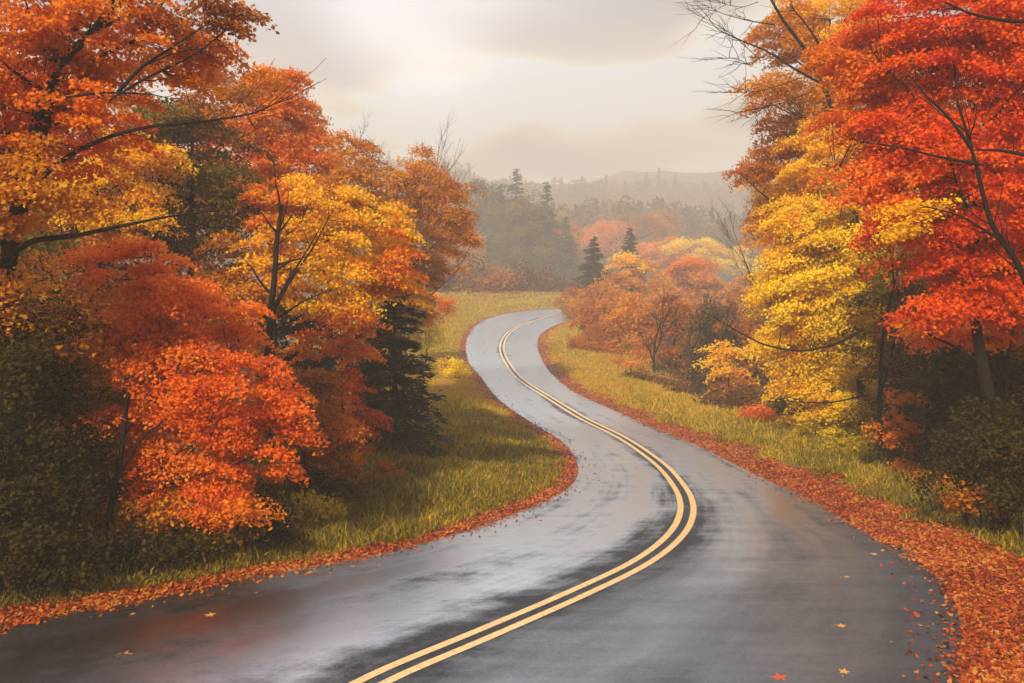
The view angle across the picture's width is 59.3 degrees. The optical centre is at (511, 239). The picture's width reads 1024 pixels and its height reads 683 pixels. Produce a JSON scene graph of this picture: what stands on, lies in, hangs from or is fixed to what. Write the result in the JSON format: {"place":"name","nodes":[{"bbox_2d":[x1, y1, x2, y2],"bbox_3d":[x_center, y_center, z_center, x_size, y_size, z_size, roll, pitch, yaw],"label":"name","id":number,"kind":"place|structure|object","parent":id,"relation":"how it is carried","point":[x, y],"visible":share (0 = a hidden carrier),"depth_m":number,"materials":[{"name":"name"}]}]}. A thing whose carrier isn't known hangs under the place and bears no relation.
{"place":"outdoors","nodes":[
{"label":"outdoors","id":0,"kind":"place"},
{"bbox_2d":[0,308,961,682],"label":"road","id":1,"kind":"structure","parent":0,"point":[648,554],"depth_m":14.32,"materials":[{"name":"grey asphalt"}]},
{"bbox_2d":[770,672,786,679],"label":"fallen leaf","id":2,"kind":"object","parent":1,"relation":"on","point":[781,676],"visible":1,"depth_m":11.57,"materials":[{"name":"orange plant"}]},
{"bbox_2d":[0,0,1023,187],"label":"sky","id":3,"kind":"structure","parent":0,"point":[569,90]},
{"bbox_2d":[0,170,1023,682],"bbox_3d":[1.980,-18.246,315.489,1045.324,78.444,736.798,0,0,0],"label":"ground","id":4,"kind":"structure","parent":0,"point":[628,178],"depth_m":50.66,"materials":[{"name":"orange plant"}]},
{"bbox_2d":[0,58,108,265],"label":"forest tree","id":5,"kind":"object","parent":4,"relation":"on","point":[75,140],"visible":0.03,"depth_m":35.89,"materials":[{"name":"orange plant"}]},
{"bbox_2d":[0,177,112,463],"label":"forest tree","id":6,"kind":"object","parent":4,"relation":"on","point":[49,246],"visible":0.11,"depth_m":23.24,"materials":[{"name":"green plant"}]},
{"bbox_2d":[0,235,116,590],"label":"olive shrub","id":7,"kind":"object","parent":4,"relation":"on","point":[48,487],"visible":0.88,"depth_m":15.17,"materials":[{"name":"green plant"}]},
{"bbox_2d":[9,264,138,569],"bbox_3d":[-7.943,3.246,16.230,2.439,5.621,2.321,0,0,0],"label":"olive shrub","id":8,"kind":"object","parent":4,"relation":"on","point":[91,313],"visible":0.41,"depth_m":16.05,"materials":[{"name":"green plant"}]},
{"bbox_2d":[0,517,169,603],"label":"shrub","id":9,"kind":"object","parent":4,"relation":"on","point":[15,570],"visible":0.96,"depth_m":14.41,"materials":[{"name":"green plant"}]},
{"bbox_2d":[16,124,201,383],"bbox_3d":[-11.503,1.303,25.002,5.556,9.390,3.579,0,0,0],"label":"golden tree","id":10,"kind":"object","parent":4,"relation":"on","point":[152,164],"visible":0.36,"depth_m":24.84,"materials":[{"name":"orange plant"}]},
{"bbox_2d":[25,260,221,451],"bbox_3d":[-11.387,3.547,25.800,5.950,5.902,4.711,0,0,38],"label":"forest tree","id":11,"kind":"object","parent":4,"relation":"on","point":[121,281],"visible":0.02,"depth_m":25.53,"materials":[{"name":"green plant"}]},
{"bbox_2d":[63,517,203,583],"bbox_3d":[-6.274,5.413,15.496,2.737,1.280,1.424,0,0,14],"label":"shrub","id":12,"kind":"object","parent":4,"relation":"on","point":[169,549],"visible":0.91,"depth_m":15.48,"materials":[{"name":"green plant"}]},
{"bbox_2d":[0,0,326,327],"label":"maple tree","id":13,"kind":"object","parent":4,"relation":"on","point":[55,101],"visible":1,"depth_m":15.26,"materials":[{"name":"orange plant"}]},
{"bbox_2d":[81,100,254,297],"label":"forest tree","id":14,"kind":"object","parent":4,"relation":"on","point":[122,262],"visible":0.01,"depth_m":39.19,"materials":[{"name":"orange plant"}]},
{"bbox_2d":[77,473,288,557],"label":"maple","id":15,"kind":"object","parent":4,"relation":"on","point":[240,508],"visible":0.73,"depth_m":16.14,"materials":[{"name":"orange plant"}]},
{"bbox_2d":[41,234,329,550],"bbox_3d":[-6.232,2.969,17.213,5.699,6.160,3.717,0,0,0],"label":"red maple","id":16,"kind":"object","parent":4,"relation":"on","point":[182,403],"visible":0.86,"depth_m":16.63,"materials":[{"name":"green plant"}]},
{"bbox_2d":[95,82,286,441],"bbox_3d":[-9.993,0.630,26.816,6.450,11.154,4.036,0,0,0],"label":"olive tree","id":17,"kind":"object","parent":4,"relation":"on","point":[225,194],"visible":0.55,"depth_m":26.72,"materials":[{"name":"green plant"}]},
{"bbox_2d":[155,513,270,569],"bbox_3d":[-5.478,5.507,16.464,2.127,1.243,1.493,0,0,0],"label":"shrub","id":18,"kind":"object","parent":4,"relation":"on","point":[205,546],"visible":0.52,"depth_m":16.47,"materials":[{"name":"green plant"}]},
{"bbox_2d":[143,235,285,441],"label":"forest tree","id":19,"kind":"object","parent":4,"relation":"on","point":[199,263],"visible":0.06,"depth_m":27.69,"materials":[{"name":"red plant"}]},
{"bbox_2d":[208,484,311,548],"bbox_3d":[-5.181,5.508,18.058,2.279,1.455,1.378,0,0,0],"label":"shrub","id":20,"kind":"object","parent":4,"relation":"on","point":[277,526],"visible":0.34,"depth_m":17.90,"materials":[{"name":"green plant"}]},
{"bbox_2d":[183,55,351,399],"bbox_3d":[-9.030,0.058,31.910,6.736,13.278,4.498,0,0,0],"label":"orange tree","id":21,"kind":"object","parent":4,"relation":"on","point":[289,152],"visible":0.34,"depth_m":31.59,"materials":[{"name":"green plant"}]},
{"bbox_2d":[197,487,351,525],"bbox_3d":[-4.831,5.842,18.954,1.358,0.914,3.192,0,0,37],"label":"shrub","id":22,"kind":"object","parent":4,"relation":"on","point":[331,507],"visible":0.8,"depth_m":19.51,"materials":[{"name":"green plant"}]},
{"bbox_2d":[241,363,371,502],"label":"maple","id":23,"kind":"object","parent":4,"relation":"on","point":[340,446],"visible":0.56,"depth_m":21.19,"materials":[{"name":"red plant"}]},
{"bbox_2d":[225,295,387,422],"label":"forest tree","id":24,"kind":"object","parent":4,"relation":"on","point":[326,362],"visible":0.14,"depth_m":30.38,"materials":[{"name":"brown plant"}]},
{"bbox_2d":[188,161,431,444],"bbox_3d":[-5.903,2.025,26.219,6.528,8.791,4.914,0,0,-25],"label":"golden maple","id":25,"kind":"object","parent":4,"relation":"on","point":[320,218],"visible":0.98,"depth_m":25.59,"materials":[{"name":"yellow plant"}]},
{"bbox_2d":[278,299,393,427],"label":"maple","id":26,"kind":"object","parent":4,"relation":"on","point":[363,352],"visible":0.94,"depth_m":25.38,"materials":[{"name":"orange plant"}]},
{"bbox_2d":[299,475,372,504],"bbox_3d":[-4.217,6.076,21.529,1.825,0.946,1.417,0,0,0],"label":"shrub","id":27,"kind":"object","parent":4,"relation":"on","point":[358,490],"visible":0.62,"depth_m":21.47,"materials":[{"name":"green plant"}]},
{"bbox_2d":[293,112,384,327],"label":"bare tree","id":28,"kind":"object","parent":4,"relation":"on","point":[358,165],"visible":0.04,"depth_m":49.87,"materials":[{"name":"brown plant"}]},
{"bbox_2d":[284,95,400,370],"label":"orange maple","id":29,"kind":"object","parent":4,"relation":"on","point":[364,161],"visible":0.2,"depth_m":37.66,"materials":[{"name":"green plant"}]},
{"bbox_2d":[308,367,394,455],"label":"maple","id":30,"kind":"object","parent":4,"relation":"on","point":[355,388],"visible":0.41,"depth_m":26.44,"materials":[{"name":"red plant"}]},
{"bbox_2d":[315,322,423,412],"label":"forest tree","id":31,"kind":"object","parent":4,"relation":"on","point":[398,334],"visible":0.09,"depth_m":35.45,"materials":[{"name":"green plant"}]},
{"bbox_2d":[354,239,454,456],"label":"spruce tree","id":32,"kind":"object","parent":4,"relation":"on","point":[399,401],"visible":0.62,"depth_m":28.70,"materials":[{"name":"green plant"}]},
{"bbox_2d":[365,282,444,387],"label":"tree","id":33,"kind":"object","parent":4,"relation":"on","point":[422,319],"visible":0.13,"depth_m":39.85,"materials":[{"name":"orange plant"}]},
{"bbox_2d":[366,439,448,458],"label":"shrub","id":34,"kind":"object","parent":4,"relation":"on","point":[425,450],"visible":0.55,"depth_m":27.41,"materials":[{"name":"green plant"}]},
{"bbox_2d":[356,142,491,343],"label":"copper tree","id":35,"kind":"object","parent":4,"relation":"on","point":[429,198],"visible":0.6,"depth_m":43.48,"materials":[{"name":"orange plant"}]},
{"bbox_2d":[402,292,459,360],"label":"orange shrub","id":36,"kind":"object","parent":4,"relation":"on","point":[446,308],"visible":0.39,"depth_m":61.73,"materials":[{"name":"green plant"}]},
{"bbox_2d":[403,110,484,355],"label":"bare tree","id":37,"kind":"object","parent":4,"relation":"on","point":[452,185],"visible":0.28,"depth_m":53.79,"materials":[{"name":"brown plant"}]},
{"bbox_2d":[431,355,472,377],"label":"yellow shrub","id":38,"kind":"object","parent":4,"relation":"on","point":[456,368],"visible":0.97,"depth_m":54.66,"materials":[{"name":"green plant"}]},
{"bbox_2d":[431,231,488,286],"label":"hazy tree","id":39,"kind":"object","parent":4,"relation":"on","point":[478,249],"visible":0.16,"depth_m":200.34,"materials":[{"name":"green plant"}]},
{"bbox_2d":[427,247,506,291],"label":"thicket shrub","id":40,"kind":"object","parent":4,"relation":"on","point":[473,276],"visible":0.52,"depth_m":129.90,"materials":[{"name":"orange plant"}]},
{"bbox_2d":[447,178,515,274],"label":"round pine","id":41,"kind":"object","parent":4,"relation":"on","point":[480,202],"visible":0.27,"depth_m":223.15,"materials":[{"name":"grey plant"}]},
{"bbox_2d":[453,262,533,292],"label":"thicket shrub","id":42,"kind":"object","parent":4,"relation":"on","point":[498,281],"visible":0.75,"depth_m":128.86,"materials":[{"name":"orange plant"}]},
{"bbox_2d":[480,185,512,261],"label":"pointed conifer","id":43,"kind":"object","parent":4,"relation":"on","point":[502,198],"visible":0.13,"depth_m":215.43,"materials":[{"name":"green plant"}]},
{"bbox_2d":[2,150,1003,267],"bbox_3d":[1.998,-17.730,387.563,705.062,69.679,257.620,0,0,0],"label":"wood","id":44,"kind":"object","parent":4,"relation":"on","point":[582,203],"visible":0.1,"depth_m":446.80,"materials":[{"name":"grey plant"}]},
{"bbox_2d":[0,288,1023,629],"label":"grass","id":45,"kind":"structure","parent":4,"relation":"on","point":[456,484],"depth_m":25.54,"materials":[{"name":"green plant"}]},
{"bbox_2d":[493,169,535,269],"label":"pointed conifer","id":46,"kind":"object","parent":4,"relation":"on","point":[513,187],"visible":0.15,"depth_m":211.72,"materials":[{"name":"green plant"}]},
{"bbox_2d":[474,184,572,286],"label":"hazy tree","id":47,"kind":"object","parent":4,"relation":"on","point":[517,249],"visible":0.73,"depth_m":202.14,"materials":[{"name":"grey plant"}]},
{"bbox_2d":[502,259,574,292],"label":"thicket shrub","id":48,"kind":"object","parent":4,"relation":"on","point":[537,287],"visible":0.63,"depth_m":131.87,"materials":[{"name":"brown plant"}]},
{"bbox_2d":[526,183,569,287],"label":"pointed conifer","id":49,"kind":"object","parent":4,"relation":"on","point":[546,230],"visible":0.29,"depth_m":205.25,"materials":[{"name":"green plant"}]},
{"bbox_2d":[516,206,586,285],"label":"hazy tree","id":50,"kind":"object","parent":4,"relation":"on","point":[573,228],"visible":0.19,"depth_m":206.70,"materials":[{"name":"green plant"}]},
{"bbox_2d":[547,216,583,288],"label":"pointed conifer","id":51,"kind":"object","parent":4,"relation":"on","point":[565,261],"visible":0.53,"depth_m":199.51,"materials":[{"name":"green plant"}]},
{"bbox_2d":[552,283,594,311],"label":"orange bush","id":52,"kind":"object","parent":4,"relation":"on","point":[573,291],"visible":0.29,"depth_m":103.56,"materials":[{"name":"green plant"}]},
{"bbox_2d":[567,237,613,289],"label":"pointed conifer","id":53,"kind":"object","parent":4,"relation":"on","point":[595,269],"visible":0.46,"depth_m":111.62,"materials":[{"name":"green plant"}]},
{"bbox_2d":[566,319,620,354],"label":"verge bush","id":54,"kind":"object","parent":4,"relation":"on","point":[585,343],"visible":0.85,"depth_m":69.41,"materials":[{"name":"orange plant"}]},
{"bbox_2d":[560,274,629,318],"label":"orange bush","id":55,"kind":"object","parent":4,"relation":"on","point":[573,306],"visible":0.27,"depth_m":97.53,"materials":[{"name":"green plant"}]},
{"bbox_2d":[564,296,636,347],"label":"valley tree","id":56,"kind":"object","parent":4,"relation":"on","point":[592,315],"visible":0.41,"depth_m":75.39,"materials":[{"name":"orange plant"}]},
{"bbox_2d":[564,208,682,272],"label":"hazy tree","id":57,"kind":"object","parent":4,"relation":"on","point":[612,229],"visible":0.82,"depth_m":244.16,"materials":[{"name":"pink plant"}]},
{"bbox_2d":[606,351,652,372],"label":"verge bush","id":58,"kind":"object","parent":4,"relation":"on","point":[630,362],"visible":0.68,"depth_m":61.51,"materials":[{"name":"orange plant"}]},
{"bbox_2d":[617,228,648,294],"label":"pointed conifer","id":59,"kind":"object","parent":4,"relation":"on","point":[630,243],"visible":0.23,"depth_m":123.77,"materials":[{"name":"green plant"}]},
{"bbox_2d":[593,250,681,307],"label":"orange tree","id":60,"kind":"object","parent":4,"relation":"on","point":[625,276],"visible":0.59,"depth_m":109.17,"materials":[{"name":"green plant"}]},
{"bbox_2d":[598,289,681,362],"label":"valley tree","id":61,"kind":"object","parent":4,"relation":"on","point":[637,353],"visible":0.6,"depth_m":69.55,"materials":[{"name":"orange plant"}]},
{"bbox_2d":[621,364,694,387],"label":"verge bush","id":62,"kind":"object","parent":4,"relation":"on","point":[657,379],"visible":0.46,"depth_m":53.67,"materials":[{"name":"brown plant"}]},
{"bbox_2d":[635,286,688,371],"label":"bare tree","id":63,"kind":"object","parent":4,"relation":"on","point":[661,337],"visible":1,"depth_m":61.73,"materials":[{"name":"brown plant"}]},
{"bbox_2d":[627,292,703,378],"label":"valley tree","id":64,"kind":"object","parent":4,"relation":"on","point":[668,363],"visible":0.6,"depth_m":64.33,"materials":[{"name":"orange plant"}]},
{"bbox_2d":[627,285,719,308],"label":"orange bush","id":65,"kind":"object","parent":4,"relation":"on","point":[653,296],"visible":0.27,"depth_m":105.18,"materials":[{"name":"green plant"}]},
{"bbox_2d":[652,331,696,348],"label":"valley tree","id":66,"kind":"object","parent":4,"relation":"on","point":[667,339],"visible":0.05,"depth_m":83.03,"materials":[{"name":"brown plant"}]},
{"bbox_2d":[632,253,728,301],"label":"salmon tree","id":67,"kind":"object","parent":4,"relation":"on","point":[690,277],"visible":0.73,"depth_m":117.07,"materials":[{"name":"orange plant"}]},
{"bbox_2d":[662,381,709,397],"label":"verge bush","id":68,"kind":"object","parent":4,"relation":"on","point":[697,389],"visible":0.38,"depth_m":48.35,"materials":[{"name":"brown plant"}]},
{"bbox_2d":[666,317,718,366],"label":"valley tree","id":69,"kind":"object","parent":4,"relation":"on","point":[671,342],"visible":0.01,"depth_m":80.56,"materials":[{"name":"brown plant"}]},
{"bbox_2d":[633,236,764,280],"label":"yellow tree","id":70,"kind":"object","parent":4,"relation":"on","point":[677,247],"visible":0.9,"depth_m":204.12,"materials":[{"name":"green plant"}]},
{"bbox_2d":[680,284,724,386],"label":"bare tree","id":71,"kind":"object","parent":4,"relation":"on","point":[694,356],"visible":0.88,"depth_m":57.91,"materials":[{"name":"brown plant"}]},
{"bbox_2d":[675,298,746,392],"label":"valley tree","id":72,"kind":"object","parent":4,"relation":"on","point":[701,376],"visible":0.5,"depth_m":59.45,"materials":[{"name":"brown plant"}]},
{"bbox_2d":[686,302,737,316],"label":"valley tree","id":73,"kind":"object","parent":4,"relation":"on","point":[693,308],"visible":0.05,"depth_m":99.87,"materials":[{"name":"orange plant"}]},
{"bbox_2d":[689,289,751,391],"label":"bare tree","id":74,"kind":"object","parent":4,"relation":"on","point":[711,340],"visible":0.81,"depth_m":53.50,"materials":[{"name":"brown plant"}]},
{"bbox_2d":[690,340,761,396],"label":"yellow tree","id":75,"kind":"object","parent":4,"relation":"on","point":[724,371],"visible":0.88,"depth_m":49.84,"materials":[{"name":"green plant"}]},
{"bbox_2d":[691,381,767,408],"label":"verge bush","id":76,"kind":"object","parent":4,"relation":"on","point":[735,397],"visible":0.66,"depth_m":43.33,"materials":[{"name":"brown plant"}]},
{"bbox_2d":[716,269,758,317],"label":"valley tree","id":77,"kind":"object","parent":4,"relation":"on","point":[735,295],"visible":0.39,"depth_m":95.45,"materials":[{"name":"orange plant"}]},
{"bbox_2d":[716,305,771,370],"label":"valley tree","id":78,"kind":"object","parent":4,"relation":"on","point":[761,320],"visible":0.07,"depth_m":74.91,"materials":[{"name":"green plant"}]},
{"bbox_2d":[712,303,785,399],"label":"valley tree","id":79,"kind":"object","parent":4,"relation":"on","point":[747,325],"visible":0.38,"depth_m":56.14,"materials":[{"name":"brown plant"}]},
{"bbox_2d":[718,401,782,421],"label":"red bush","id":80,"kind":"object","parent":4,"relation":"on","point":[765,412],"visible":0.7,"depth_m":37.88,"materials":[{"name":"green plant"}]},
{"bbox_2d":[702,196,798,398],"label":"bare tree","id":81,"kind":"object","parent":4,"relation":"on","point":[724,232],"visible":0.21,"depth_m":41.86,"materials":[{"name":"brown plant"}]},
{"bbox_2d":[670,0,857,429],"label":"bare tree","id":82,"kind":"object","parent":4,"relation":"on","point":[800,43],"visible":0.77,"depth_m":33.80,"materials":[{"name":"brown plant"}]},
{"bbox_2d":[743,282,787,335],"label":"valley tree","id":83,"kind":"object","parent":4,"relation":"on","point":[760,306],"visible":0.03,"depth_m":87.41,"materials":[{"name":"orange plant"}]},
{"bbox_2d":[753,386,809,417],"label":"verge bush","id":84,"kind":"object","parent":4,"relation":"on","point":[778,405],"visible":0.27,"depth_m":40.82,"materials":[{"name":"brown plant"}]},
{"bbox_2d":[775,412,809,426],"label":"shrub","id":85,"kind":"object","parent":4,"relation":"on","point":[788,419],"visible":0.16,"depth_m":35.85,"materials":[{"name":"orange plant"}]},
{"bbox_2d":[696,115,929,441],"bbox_3d":[11.493,1.520,33.502,10.413,12.536,5.790,0,0,0],"label":"yellow maple","id":86,"kind":"object","parent":4,"relation":"on","point":[810,385],"visible":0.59,"depth_m":32.54,"materials":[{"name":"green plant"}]},
{"bbox_2d":[722,0,912,408],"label":"amber maple","id":87,"kind":"object","parent":4,"relation":"on","point":[761,172],"visible":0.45,"depth_m":35.42,"materials":[{"name":"orange plant"}]},
{"bbox_2d":[762,228,902,425],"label":"forest tree","id":88,"kind":"object","parent":4,"relation":"on","point":[842,343],"visible":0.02,"depth_m":40.99,"materials":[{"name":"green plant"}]},
{"bbox_2d":[818,422,889,451],"bbox_3d":[11.698,6.783,29.848,2.701,1.424,1.789,0,0,-12],"label":"shrub","id":89,"kind":"object","parent":4,"relation":"on","point":[839,443],"visible":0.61,"depth_m":29.83,"materials":[{"name":"green plant"}]},
{"bbox_2d":[856,388,939,476],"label":"orange sapling","id":90,"kind":"object","parent":4,"relation":"on","point":[901,400],"visible":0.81,"depth_m":24.91,"materials":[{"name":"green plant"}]},
{"bbox_2d":[851,437,956,466],"bbox_3d":[12.050,6.544,27.155,3.279,1.196,2.292,0,0,0],"label":"shrub","id":91,"kind":"object","parent":4,"relation":"on","point":[891,454],"visible":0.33,"depth_m":26.76,"materials":[{"name":"green plant"}]},
{"bbox_2d":[821,68,988,281],"bbox_3d":[17.511,-0.097,40.071,9.009,17.928,6.492,0,0,-21],"label":"forest tree","id":92,"kind":"object","parent":4,"relation":"on","point":[906,159],"visible":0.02,"depth_m":39.45,"materials":[{"name":"orange plant"}]},
{"bbox_2d":[877,160,934,461],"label":"dark trunked tree","id":93,"kind":"object","parent":4,"relation":"on","point":[881,385],"visible":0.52,"depth_m":26.89,"materials":[{"name":"brown plant"}]},
{"bbox_2d":[798,0,1023,526],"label":"red maple","id":94,"kind":"object","parent":4,"relation":"on","point":[983,46],"visible":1,"depth_m":18.66,"materials":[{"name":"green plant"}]},
{"bbox_2d":[834,244,990,447],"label":"forest tree","id":95,"kind":"object","parent":4,"relation":"on","point":[877,294],"visible":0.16,"depth_m":29.84,"materials":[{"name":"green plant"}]},
{"bbox_2d":[909,463,957,487],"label":"shrub","id":96,"kind":"object","parent":4,"relation":"on","point":[944,474],"visible":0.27,"depth_m":23.66,"materials":[{"name":"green plant"}]},
{"bbox_2d":[862,337,1023,465],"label":"forest tree","id":97,"kind":"object","parent":4,"relation":"on","point":[955,379],"visible":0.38,"depth_m":24.62,"materials":[{"name":"green plant"}]},
{"bbox_2d":[887,314,1023,451],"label":"scarlet maple","id":98,"kind":"object","parent":4,"relation":"on","point":[998,339],"visible":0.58,"depth_m":20.48,"materials":[{"name":"red plant"}]},
{"bbox_2d":[904,190,1023,405],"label":"forest tree","id":99,"kind":"object","parent":4,"relation":"on","point":[1020,387],"visible":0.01,"depth_m":28.37,"materials":[{"name":"red plant"}]},
{"bbox_2d":[905,388,1023,531],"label":"shrub","id":100,"kind":"object","parent":4,"relation":"on","point":[967,472],"visible":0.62,"depth_m":18.68,"materials":[{"name":"green plant"}]},
{"bbox_2d":[929,475,1023,537],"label":"shrub","id":101,"kind":"object","parent":4,"relation":"on","point":[953,499],"visible":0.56,"depth_m":18.19,"materials":[{"name":"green plant"}]},
{"bbox_2d":[958,79,1007,490],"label":"dark trunked tree","id":102,"kind":"object","parent":4,"relation":"on","point":[974,385],"visible":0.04,"depth_m":22.14,"materials":[{"name":"brown plant"}]},
{"bbox_2d":[948,7,1022,351],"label":"forest tree","id":103,"kind":"object","parent":4,"relation":"on","point":[986,131],"depth_m":36.82,"materials":[{"name":"red plant"}]},
{"bbox_2d":[961,393,1023,544],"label":"shrub","id":104,"kind":"object","parent":4,"relation":"on","point":[1011,493],"visible":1,"depth_m":17.42,"materials":[{"name":"green plant"}]},
{"bbox_2d":[985,67,1023,424],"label":"forest tree","id":105,"kind":"object","parent":4,"relation":"on","point":[1021,349],"visible":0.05,"depth_m":26.52,"materials":[{"name":"red plant"}]},
{"bbox_2d":[990,147,1021,448],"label":"dark trunked tree","id":106,"kind":"object","parent":4,"relation":"on","point":[1003,362],"visible":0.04,"depth_m":23.19,"materials":[{"name":"brown plant"}]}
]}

